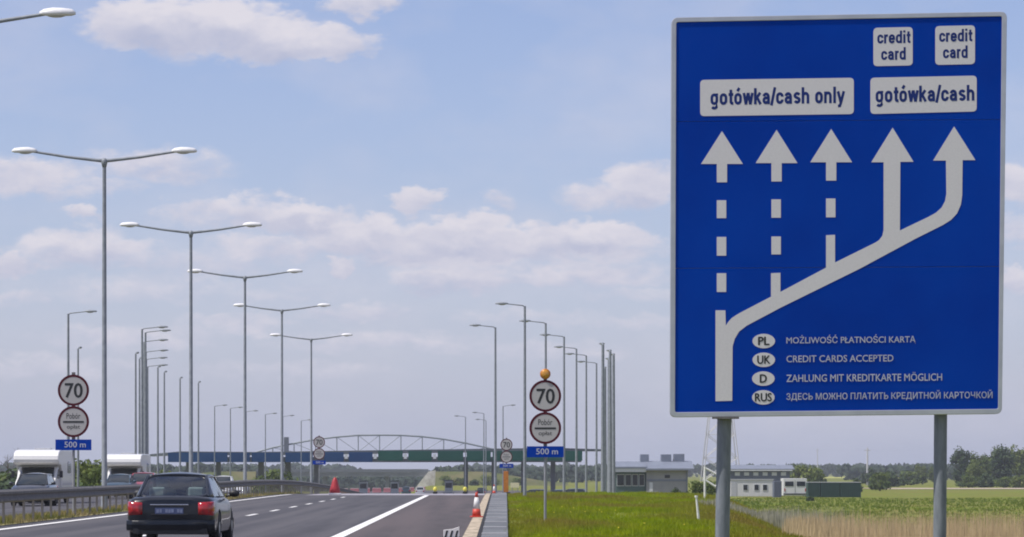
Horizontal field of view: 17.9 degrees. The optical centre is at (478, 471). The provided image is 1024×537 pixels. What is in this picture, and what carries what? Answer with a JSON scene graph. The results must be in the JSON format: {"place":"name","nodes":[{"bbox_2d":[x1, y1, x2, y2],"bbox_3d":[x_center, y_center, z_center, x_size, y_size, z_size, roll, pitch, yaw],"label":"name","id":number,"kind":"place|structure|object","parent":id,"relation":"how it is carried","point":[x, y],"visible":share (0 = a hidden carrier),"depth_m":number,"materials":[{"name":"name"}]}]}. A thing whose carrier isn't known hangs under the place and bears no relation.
{"place":"outdoors","nodes":[
{"label":"outdoors","id":0,"kind":"place"},
{"bbox_2d":[0,491,302,524],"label":"dry grass","id":1,"kind":"structure","parent":0,"point":[28,517],"depth_m":108.27,"materials":[{"name":"plant"}]},
{"bbox_2d":[0,491,400,515],"bbox_3d":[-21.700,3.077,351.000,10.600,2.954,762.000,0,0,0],"label":"opposite road","id":2,"kind":"structure","parent":0,"point":[18,507],"depth_m":151.12,"materials":[{"name":"asphalt"}]},
{"bbox_2d":[9,473,57,505],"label":"oncoming car","id":3,"kind":"object","parent":2,"relation":"on","point":[34,480],"visible":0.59,"depth_m":149.35,"materials":[{"name":"metal"}]},
{"bbox_2d":[11,448,71,502],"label":"camper van","id":4,"kind":"object","parent":2,"relation":"on","point":[57,464],"visible":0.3,"depth_m":161.57,"materials":[{"name":"white metal"}]},
{"bbox_2d":[67,310,96,438],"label":"lamp post","id":5,"kind":"object","parent":2,"relation":"on","point":[68,361],"visible":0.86,"depth_m":193.52,"materials":[{"name":"metal"}]},
{"bbox_2d":[100,474,136,498],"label":"oncoming car","id":6,"kind":"object","parent":2,"relation":"on","point":[120,479],"visible":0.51,"depth_m":188.45,"materials":[{"name":"metal"}]},
{"bbox_2d":[107,453,150,496],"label":"camper van","id":7,"kind":"object","parent":2,"relation":"on","point":[127,463],"visible":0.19,"depth_m":200.48,"materials":[{"name":"white metal"}]},
{"bbox_2d":[135,351,138,453],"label":"lamp post","id":8,"kind":"object","parent":2,"relation":"on","point":[137,352],"visible":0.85,"depth_m":250.66,"materials":[{"name":"metal"}]},
{"bbox_2d":[126,472,155,497],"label":"oncoming car","id":9,"kind":"object","parent":2,"relation":"on","point":[139,477],"visible":0.31,"depth_m":191.58,"materials":[{"name":"metal"}]},
{"bbox_2d":[141,326,167,453],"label":"lamp post","id":10,"kind":"object","parent":2,"relation":"on","point":[142,383],"visible":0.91,"depth_m":213.25,"materials":[{"name":"metal"}]},
{"bbox_2d":[143,339,167,453],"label":"lamp post","id":11,"kind":"object","parent":2,"relation":"on","point":[143,385],"visible":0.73,"depth_m":231.64,"materials":[{"name":"metal"}]},
{"bbox_2d":[144,329,170,453],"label":"lamp post","id":12,"kind":"object","parent":2,"relation":"on","point":[145,397],"visible":0.87,"depth_m":217.99,"materials":[{"name":"metal"}]},
{"bbox_2d":[197,381,200,472],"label":"lamp post","id":13,"kind":"object","parent":2,"relation":"on","point":[198,432],"visible":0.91,"depth_m":307.00,"materials":[{"name":"metal"}]},
{"bbox_2d":[216,476,234,493],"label":"oncoming car","id":14,"kind":"object","parent":2,"relation":"on","point":[224,478],"visible":0.25,"depth_m":249.61,"materials":[{"name":"metal"}]},
{"bbox_2d":[358,481,368,493],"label":"toll booth","id":15,"kind":"object","parent":2,"relation":"on","point":[363,486],"visible":0.62,"depth_m":620.70,"materials":[{"name":"grey metal"}]},
{"bbox_2d":[201,471,257,490],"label":"embankment","id":16,"kind":"structure","parent":0,"point":[236,475],"depth_m":995.32,"materials":[{"name":"green plant"}]},
{"bbox_2d":[0,490,463,536],"bbox_3d":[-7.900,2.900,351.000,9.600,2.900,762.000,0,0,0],"label":"road","id":17,"kind":"structure","parent":0,"point":[328,517],"depth_m":98.31,"materials":[{"name":"asphalt"}]},
{"bbox_2d":[0,494,290,529],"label":"edge line","id":18,"kind":"object","parent":17,"relation":"on","point":[101,517],"visible":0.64,"depth_m":94.78,"materials":[{"name":"paint"}]},
{"bbox_2d":[126,472,239,536],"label":"sedan","id":19,"kind":"object","parent":17,"relation":"on","point":[180,503],"visible":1,"depth_m":63.95,"materials":[{"name":"metal"}]},
{"bbox_2d":[443,480,453,493],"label":"toll booth","id":20,"kind":"object","parent":17,"relation":"on","point":[448,486],"visible":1,"depth_m":620.70,"materials":[{"name":"grey metal"}]},
{"bbox_2d":[312,494,483,494],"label":"plaza pavement","id":21,"kind":"structure","parent":0,"point":[401,494],"depth_m":201.81,"materials":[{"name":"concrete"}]},
{"bbox_2d":[329,477,340,494],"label":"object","id":22,"kind":"object","parent":21,"relation":"on","point":[334,489],"visible":1,"depth_m":199.78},
{"bbox_2d":[332,495,428,536],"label":"lane line","id":23,"kind":"object","parent":21,"relation":"on","point":[355,528],"visible":0.98,"depth_m":94.78,"materials":[{"name":"paint"}]},
{"bbox_2d":[345,490,588,536],"bbox_3d":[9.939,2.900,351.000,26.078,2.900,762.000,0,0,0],"label":"shoulder","id":24,"kind":"object","parent":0,"point":[432,516],"visible":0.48,"depth_m":97.28},
{"bbox_2d":[443,527,458,536],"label":"hazard board","id":25,"kind":"object","parent":24,"relation":"on","point":[454,532],"visible":1,"depth_m":69.00,"materials":[{"name":"plastic"}]},
{"bbox_2d":[463,493,490,536],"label":"verge","id":26,"kind":"structure","parent":24,"relation":"on","point":[472,529],"depth_m":90.33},
{"bbox_2d":[470,492,482,516],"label":"traffic cone","id":27,"kind":"object","parent":26,"relation":"on","point":[476,512],"visible":1,"depth_m":100.55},
{"bbox_2d":[477,493,491,536],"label":"drain slot","id":28,"kind":"object","parent":26,"relation":"on","point":[479,534],"visible":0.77,"depth_m":93.34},
{"bbox_2d":[472,412,483,493],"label":"lamp post","id":29,"kind":"object","parent":24,"relation":"on","point":[483,450],"visible":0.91,"depth_m":402.83,"materials":[{"name":"metal"}]},
{"bbox_2d":[475,419,486,493],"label":"lamp post","id":30,"kind":"object","parent":24,"relation":"on","point":[485,467],"visible":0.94,"depth_m":436.11,"materials":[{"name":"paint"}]},
{"bbox_2d":[502,404,514,491],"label":"lamp post","id":31,"kind":"object","parent":24,"relation":"on","point":[503,450],"visible":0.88,"depth_m":375.42,"materials":[{"name":"metal"}]},
{"bbox_2d":[481,493,507,536],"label":"path","id":32,"kind":"structure","parent":0,"point":[497,530],"depth_m":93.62,"materials":[{"name":"grey concrete"}]},
{"bbox_2d":[469,324,496,492],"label":"lamp post","id":33,"kind":"object","parent":32,"relation":"on","point":[495,428],"visible":0.92,"depth_m":214.03,"materials":[{"name":"metal"}]},
{"bbox_2d":[435,471,567,485],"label":"embankment","id":34,"kind":"structure","parent":0,"point":[478,475],"depth_m":992.89,"materials":[{"name":"green plant"}]},
{"bbox_2d":[0,0,1023,470],"label":"sky","id":35,"kind":"structure","parent":0,"point":[424,166],"materials":[{"name":"blue"}]},
{"bbox_2d":[2,473,1023,536],"bbox_3d":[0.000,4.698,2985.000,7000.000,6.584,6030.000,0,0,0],"label":"ground","id":36,"kind":"structure","parent":0,"point":[956,494],"depth_m":498.55,"materials":[{"name":"plant"}]},
{"bbox_2d":[0,467,17,489],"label":"bush","id":37,"kind":"object","parent":36,"relation":"on","point":[4,484],"visible":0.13,"depth_m":328.60,"materials":[{"name":"green plant"}]},
{"bbox_2d":[77,346,81,486],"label":"lamp post","id":38,"kind":"object","parent":36,"relation":"on","point":[79,347],"visible":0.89,"depth_m":239.71,"materials":[{"name":"metal"}]},
{"bbox_2d":[75,458,101,486],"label":"bush","id":39,"kind":"object","parent":36,"relation":"on","point":[83,466],"visible":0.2,"depth_m":254.60,"materials":[{"name":"green plant"}]},
{"bbox_2d":[79,467,101,485],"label":"bush","id":40,"kind":"object","parent":36,"relation":"on","point":[96,475],"visible":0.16,"depth_m":249.34,"materials":[{"name":"green plant"}]},
{"bbox_2d":[0,494,276,525],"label":"median","id":41,"kind":"object","parent":36,"relation":"on","point":[84,515],"visible":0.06,"depth_m":101.56,"materials":[{"name":"soil"}]},
{"bbox_2d":[0,7,75,22],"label":"street lamp","id":42,"kind":"object","parent":41,"relation":"on","point":[53,12],"visible":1,"depth_m":85.93,"materials":[{"name":"metal"}]},
{"bbox_2d":[55,372,90,511],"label":"speed sign","id":43,"kind":"object","parent":41,"relation":"on","point":[73,393],"visible":1,"depth_m":109.67,"materials":[{"name":"metal"}]},
{"bbox_2d":[12,147,196,508],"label":"street lamp","id":44,"kind":"object","parent":41,"relation":"on","point":[103,161],"visible":0.93,"depth_m":122.93,"materials":[{"name":"metal"}]},
{"bbox_2d":[0,480,366,522],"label":"guard rail","id":45,"kind":"object","parent":41,"relation":"on","point":[29,494],"visible":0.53,"depth_m":111.95,"materials":[{"name":"metal"}]},
{"bbox_2d":[120,222,261,471],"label":"street lamp","id":46,"kind":"object","parent":41,"relation":"on","point":[190,233],"visible":0.92,"depth_m":159.93,"materials":[{"name":"metal"}]},
{"bbox_2d":[187,269,302,492],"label":"street lamp","id":47,"kind":"object","parent":41,"relation":"on","point":[244,399],"visible":0.92,"depth_m":196.93,"materials":[{"name":"metal"}]},
{"bbox_2d":[233,303,330,492],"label":"street lamp","id":48,"kind":"object","parent":41,"relation":"on","point":[282,311],"visible":0.89,"depth_m":233.93,"materials":[{"name":"metal"}]},
{"bbox_2d":[270,333,352,493],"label":"street lamp","id":49,"kind":"object","parent":41,"relation":"on","point":[311,340],"visible":0.91,"depth_m":274.93,"materials":[{"name":"metal"}]},
{"bbox_2d":[312,435,325,483],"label":"speed sign","id":50,"kind":"object","parent":41,"relation":"on","point":[319,452],"visible":1,"depth_m":272.00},
{"bbox_2d":[138,357,140,453],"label":"lamp post","id":51,"kind":"object","parent":36,"relation":"on","point":[139,439],"visible":0.45,"depth_m":259.44,"materials":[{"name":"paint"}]},
{"bbox_2d":[147,364,167,453],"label":"lamp post","id":52,"kind":"object","parent":36,"relation":"on","point":[148,409],"visible":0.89,"depth_m":273.35,"materials":[{"name":"metal"}]},
{"bbox_2d":[157,365,160,473],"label":"lamp post","id":53,"kind":"object","parent":36,"relation":"on","point":[158,419],"visible":0.88,"depth_m":275.07,"materials":[{"name":"metal"}]},
{"bbox_2d":[163,370,166,472],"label":"lamp post","id":54,"kind":"object","parent":36,"relation":"on","point":[165,371],"visible":0.88,"depth_m":285.11,"materials":[{"name":"metal"}]},
{"bbox_2d":[179,376,182,471],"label":"lamp post","id":55,"kind":"object","parent":36,"relation":"on","point":[180,424],"visible":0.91,"depth_m":297.57,"materials":[{"name":"metal"}]},
{"bbox_2d":[252,468,298,493],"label":"bush","id":56,"kind":"object","parent":36,"relation":"on","point":[273,474],"visible":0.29,"depth_m":519.20,"materials":[{"name":"green plant"}]},
{"bbox_2d":[256,469,435,490],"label":"overpass","id":57,"kind":"object","parent":36,"relation":"on","point":[428,479],"visible":0.74,"depth_m":1000.00,"materials":[{"name":"concrete"}]},
{"bbox_2d":[150,434,600,493],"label":"toll canopy","id":58,"kind":"object","parent":36,"relation":"on","point":[445,455],"visible":0.68,"depth_m":612.83,"materials":[{"name":"metal"}]},
{"bbox_2d":[151,462,600,491],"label":"plaza woods","id":59,"kind":"object","parent":36,"relation":"on","point":[536,473],"visible":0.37,"depth_m":1225.12,"materials":[{"name":"plant"}]},
{"bbox_2d":[389,481,399,493],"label":"toll booth","id":60,"kind":"object","parent":36,"relation":"on","point":[394,487],"visible":0.6,"depth_m":620.70,"materials":[{"name":"grey concrete"}]},
{"bbox_2d":[0,462,954,477],"bbox_3d":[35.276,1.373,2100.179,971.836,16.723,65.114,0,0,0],"label":"woods","id":61,"kind":"object","parent":36,"relation":"on","point":[829,469],"visible":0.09,"depth_m":2081.38,"materials":[{"name":"green plant"}]},
{"bbox_2d":[480,475,500,485],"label":"bush","id":62,"kind":"object","parent":36,"relation":"on","point":[489,482],"visible":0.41,"depth_m":979.53,"materials":[{"name":"green plant"}]},
{"bbox_2d":[502,471,509,492],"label":"guide board","id":63,"kind":"object","parent":36,"relation":"on","point":[505,481],"visible":0.85,"depth_m":231.97,"materials":[{"name":"plastic"}]},
{"bbox_2d":[500,438,512,470],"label":"speed sign","id":64,"kind":"object","parent":36,"relation":"on","point":[506,454],"visible":0.98,"depth_m":243.00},
{"bbox_2d":[495,302,526,495],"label":"lamp post","id":65,"kind":"object","parent":36,"relation":"on","point":[524,426],"visible":0.94,"depth_m":187.48,"materials":[{"name":"metal"}]},
{"bbox_2d":[519,320,546,368],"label":"lamp post","id":66,"kind":"object","parent":36,"relation":"on","point":[545,339],"visible":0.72,"depth_m":208.38,"materials":[{"name":"metal"}]},
{"bbox_2d":[527,379,563,519],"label":"speed sign","id":67,"kind":"object","parent":36,"relation":"on","point":[545,424],"visible":1,"depth_m":91.79,"materials":[{"name":"metal"}]},
{"bbox_2d":[540,369,550,378],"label":"warning beacon","id":68,"kind":"object","parent":67,"relation":"on","point":[545,373],"visible":1,"depth_m":91.75,"materials":[{"name":"orange plastic"}]},
{"bbox_2d":[540,334,564,491],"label":"lamp post","id":69,"kind":"object","parent":36,"relation":"on","point":[563,407],"visible":0.78,"depth_m":227.18,"materials":[{"name":"metal"}]},
{"bbox_2d":[554,346,577,491],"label":"lamp post","id":70,"kind":"object","parent":36,"relation":"on","point":[576,454],"visible":0.88,"depth_m":245.47,"materials":[{"name":"metal"}]},
{"bbox_2d":[565,353,587,491],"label":"lamp post","id":71,"kind":"object","parent":36,"relation":"on","point":[586,490],"visible":0.95,"depth_m":256.79,"materials":[{"name":"metal"}]},
{"bbox_2d":[577,360,597,491],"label":"lamp post","id":72,"kind":"object","parent":36,"relation":"on","point":[596,462],"visible":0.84,"depth_m":270.41,"materials":[{"name":"metal"}]},
{"bbox_2d":[599,342,604,491],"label":"lamp post","id":73,"kind":"object","parent":36,"relation":"on","point":[602,424],"visible":0.92,"depth_m":238.69,"materials":[{"name":"metal"}]},
{"bbox_2d":[604,366,606,490],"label":"lamp post","id":74,"kind":"object","parent":36,"relation":"on","point":[605,432],"visible":0.52,"depth_m":280.05,"materials":[{"name":"metal"}]},
{"bbox_2d":[605,357,608,492],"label":"lamp post","id":75,"kind":"object","parent":36,"relation":"on","point":[607,358],"visible":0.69,"depth_m":263.46,"materials":[{"name":"metal"}]},
{"bbox_2d":[606,349,611,492],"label":"lamp post","id":76,"kind":"object","parent":36,"relation":"on","point":[610,431],"visible":0.95,"depth_m":249.59,"materials":[{"name":"metal"}]},
{"bbox_2d":[611,353,615,492],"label":"lamp post","id":77,"kind":"object","parent":36,"relation":"on","point":[613,426],"visible":0.86,"depth_m":256.02,"materials":[{"name":"metal"}]},
{"bbox_2d":[615,454,693,492],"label":"service building","id":78,"kind":"structure","parent":36,"relation":"on","point":[665,473],"depth_m":440.38,"materials":[{"name":"stone"}]},
{"bbox_2d":[506,490,810,536],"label":"grass","id":79,"kind":"structure","parent":36,"relation":"on","point":[565,519],"depth_m":101.47,"materials":[{"name":"plant"}]},
{"bbox_2d":[681,480,714,494],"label":"bush","id":80,"kind":"object","parent":36,"relation":"on","point":[695,487],"visible":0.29,"depth_m":329.49,"materials":[{"name":"green plant"}]},
{"bbox_2d":[704,466,715,496],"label":"tube frame","id":81,"kind":"object","parent":36,"relation":"on","point":[709,470],"visible":0.37,"depth_m":169.95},
{"bbox_2d":[700,417,739,480],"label":"power pylon","id":82,"kind":"object","parent":36,"relation":"on","point":[732,435],"visible":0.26,"depth_m":1245.15,"materials":[{"name":"metal"}]},
{"bbox_2d":[730,479,773,496],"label":"site cabin","id":83,"kind":"object","parent":36,"relation":"on","point":[750,487],"visible":0.76,"depth_m":479.67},
{"bbox_2d":[772,481,781,496],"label":"site container","id":84,"kind":"object","parent":36,"relation":"on","point":[776,488],"visible":0.99,"depth_m":464.44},
{"bbox_2d":[699,498,862,529],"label":"grey reeds","id":85,"kind":"object","parent":36,"relation":"on","point":[774,517],"visible":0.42,"depth_m":129.21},
{"bbox_2d":[781,478,806,495],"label":"van","id":86,"kind":"object","parent":36,"relation":"on","point":[793,486],"visible":0.67,"depth_m":495.93,"materials":[{"name":"white metal"}]},
{"bbox_2d":[790,464,821,481],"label":"bush","id":87,"kind":"object","parent":36,"relation":"on","point":[802,471],"visible":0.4,"depth_m":699.88,"materials":[{"name":"green plant"}]},
{"bbox_2d":[806,482,819,496],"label":"green container","id":88,"kind":"object","parent":36,"relation":"on","point":[812,488],"visible":0.81,"depth_m":464.44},
{"bbox_2d":[803,467,826,481],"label":"bush","id":89,"kind":"object","parent":36,"relation":"on","point":[820,474],"visible":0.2,"depth_m":738.65,"materials":[{"name":"green plant"}]},
{"bbox_2d":[820,482,839,496],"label":"green container","id":90,"kind":"object","parent":36,"relation":"on","point":[829,489],"visible":0.98,"depth_m":464.44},
{"bbox_2d":[669,12,1006,536],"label":"direction sign","id":91,"kind":"object","parent":36,"relation":"on","point":[837,196],"visible":1,"depth_m":38.00,"materials":[{"name":"metal"}]},
{"bbox_2d":[840,482,860,496],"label":"green container","id":92,"kind":"object","parent":36,"relation":"on","point":[850,489],"visible":0.97,"depth_m":464.44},
{"bbox_2d":[860,468,874,484],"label":"bush","id":93,"kind":"object","parent":36,"relation":"on","point":[867,475],"visible":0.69,"depth_m":899.47,"materials":[{"name":"green plant"}]},
{"bbox_2d":[730,496,1023,531],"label":"meadow grass","id":94,"kind":"structure","parent":36,"relation":"on","point":[887,501],"depth_m":354.48,"materials":[{"name":"plant"}]},
{"bbox_2d":[868,471,891,490],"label":"bush","id":95,"kind":"object","parent":36,"relation":"on","point":[877,480],"visible":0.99,"depth_m":639.10,"materials":[{"name":"green plant"}]},
{"bbox_2d":[883,470,907,486],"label":"bush","id":96,"kind":"object","parent":36,"relation":"on","point":[894,480],"visible":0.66,"depth_m":798.58,"materials":[{"name":"green plant"}]},
{"bbox_2d":[782,506,1023,536],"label":"reeds","id":97,"kind":"object","parent":36,"relation":"on","point":[816,527],"visible":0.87,"depth_m":101.87,"materials":[{"name":"plant"}]},
{"bbox_2d":[896,470,929,484],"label":"bush","id":98,"kind":"object","parent":36,"relation":"on","point":[914,480],"visible":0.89,"depth_m":897.87,"materials":[{"name":"green plant"}]},
{"bbox_2d":[914,464,927,481],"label":"tree","id":99,"kind":"object","parent":36,"relation":"on","point":[920,469],"visible":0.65,"depth_m":1049.49,"materials":[{"name":"green plant"}]},
{"bbox_2d":[836,463,1023,479],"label":"woods","id":100,"kind":"object","parent":36,"relation":"on","point":[853,471],"visible":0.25,"depth_m":1379.40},
{"bbox_2d":[949,446,971,482],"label":"tree","id":101,"kind":"object","parent":36,"relation":"on","point":[960,458],"visible":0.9,"depth_m":859.38,"materials":[{"name":"green plant"}]},
{"bbox_2d":[955,475,981,487],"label":"bush","id":102,"kind":"object","parent":36,"relation":"on","point":[968,482],"visible":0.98,"depth_m":759.10,"materials":[{"name":"green plant"}]},
{"bbox_2d":[965,461,985,482],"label":"tree","id":103,"kind":"object","parent":36,"relation":"on","point":[973,469],"visible":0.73,"depth_m":828.73,"materials":[{"name":"green plant"}]},
{"bbox_2d":[969,450,991,482],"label":"tree","id":104,"kind":"object","parent":36,"relation":"on","point":[984,463],"visible":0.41,"depth_m":868.92,"materials":[{"name":"green plant"}]},
{"bbox_2d":[976,473,996,486],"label":"bush","id":105,"kind":"object","parent":36,"relation":"on","point":[986,480],"visible":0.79,"depth_m":769.62,"materials":[{"name":"green plant"}]},
{"bbox_2d":[978,445,999,478],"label":"tree","id":106,"kind":"object","parent":36,"relation":"on","point":[983,457],"visible":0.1,"depth_m":888.31,"materials":[{"name":"green plant"}]},
{"bbox_2d":[992,476,1011,487],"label":"bush","id":107,"kind":"object","parent":36,"relation":"on","point":[1004,483],"visible":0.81,"depth_m":759.27,"materials":[{"name":"green plant"}]},
{"bbox_2d":[990,444,1015,481],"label":"tree","id":108,"kind":"object","parent":36,"relation":"on","point":[1001,463],"visible":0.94,"depth_m":848.68,"materials":[{"name":"green plant"}]},
{"bbox_2d":[1007,444,1023,482],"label":"tree","id":109,"kind":"object","parent":36,"relation":"on","point":[1018,467],"visible":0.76,"depth_m":869.17,"materials":[{"name":"green plant"}]},
{"bbox_2d":[1009,475,1023,487],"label":"bush","id":110,"kind":"object","parent":36,"relation":"on","point":[1017,481],"visible":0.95,"depth_m":749.45,"materials":[{"name":"green plant"}]},
{"bbox_2d":[731,465,793,480],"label":"long building","id":111,"kind":"structure","parent":0,"point":[776,472],"depth_m":650.00,"materials":[{"name":"stone"}]},
{"bbox_2d":[866,488,1023,488],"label":"sandy track","id":112,"kind":"structure","parent":0,"point":[955,488],"depth_m":710.92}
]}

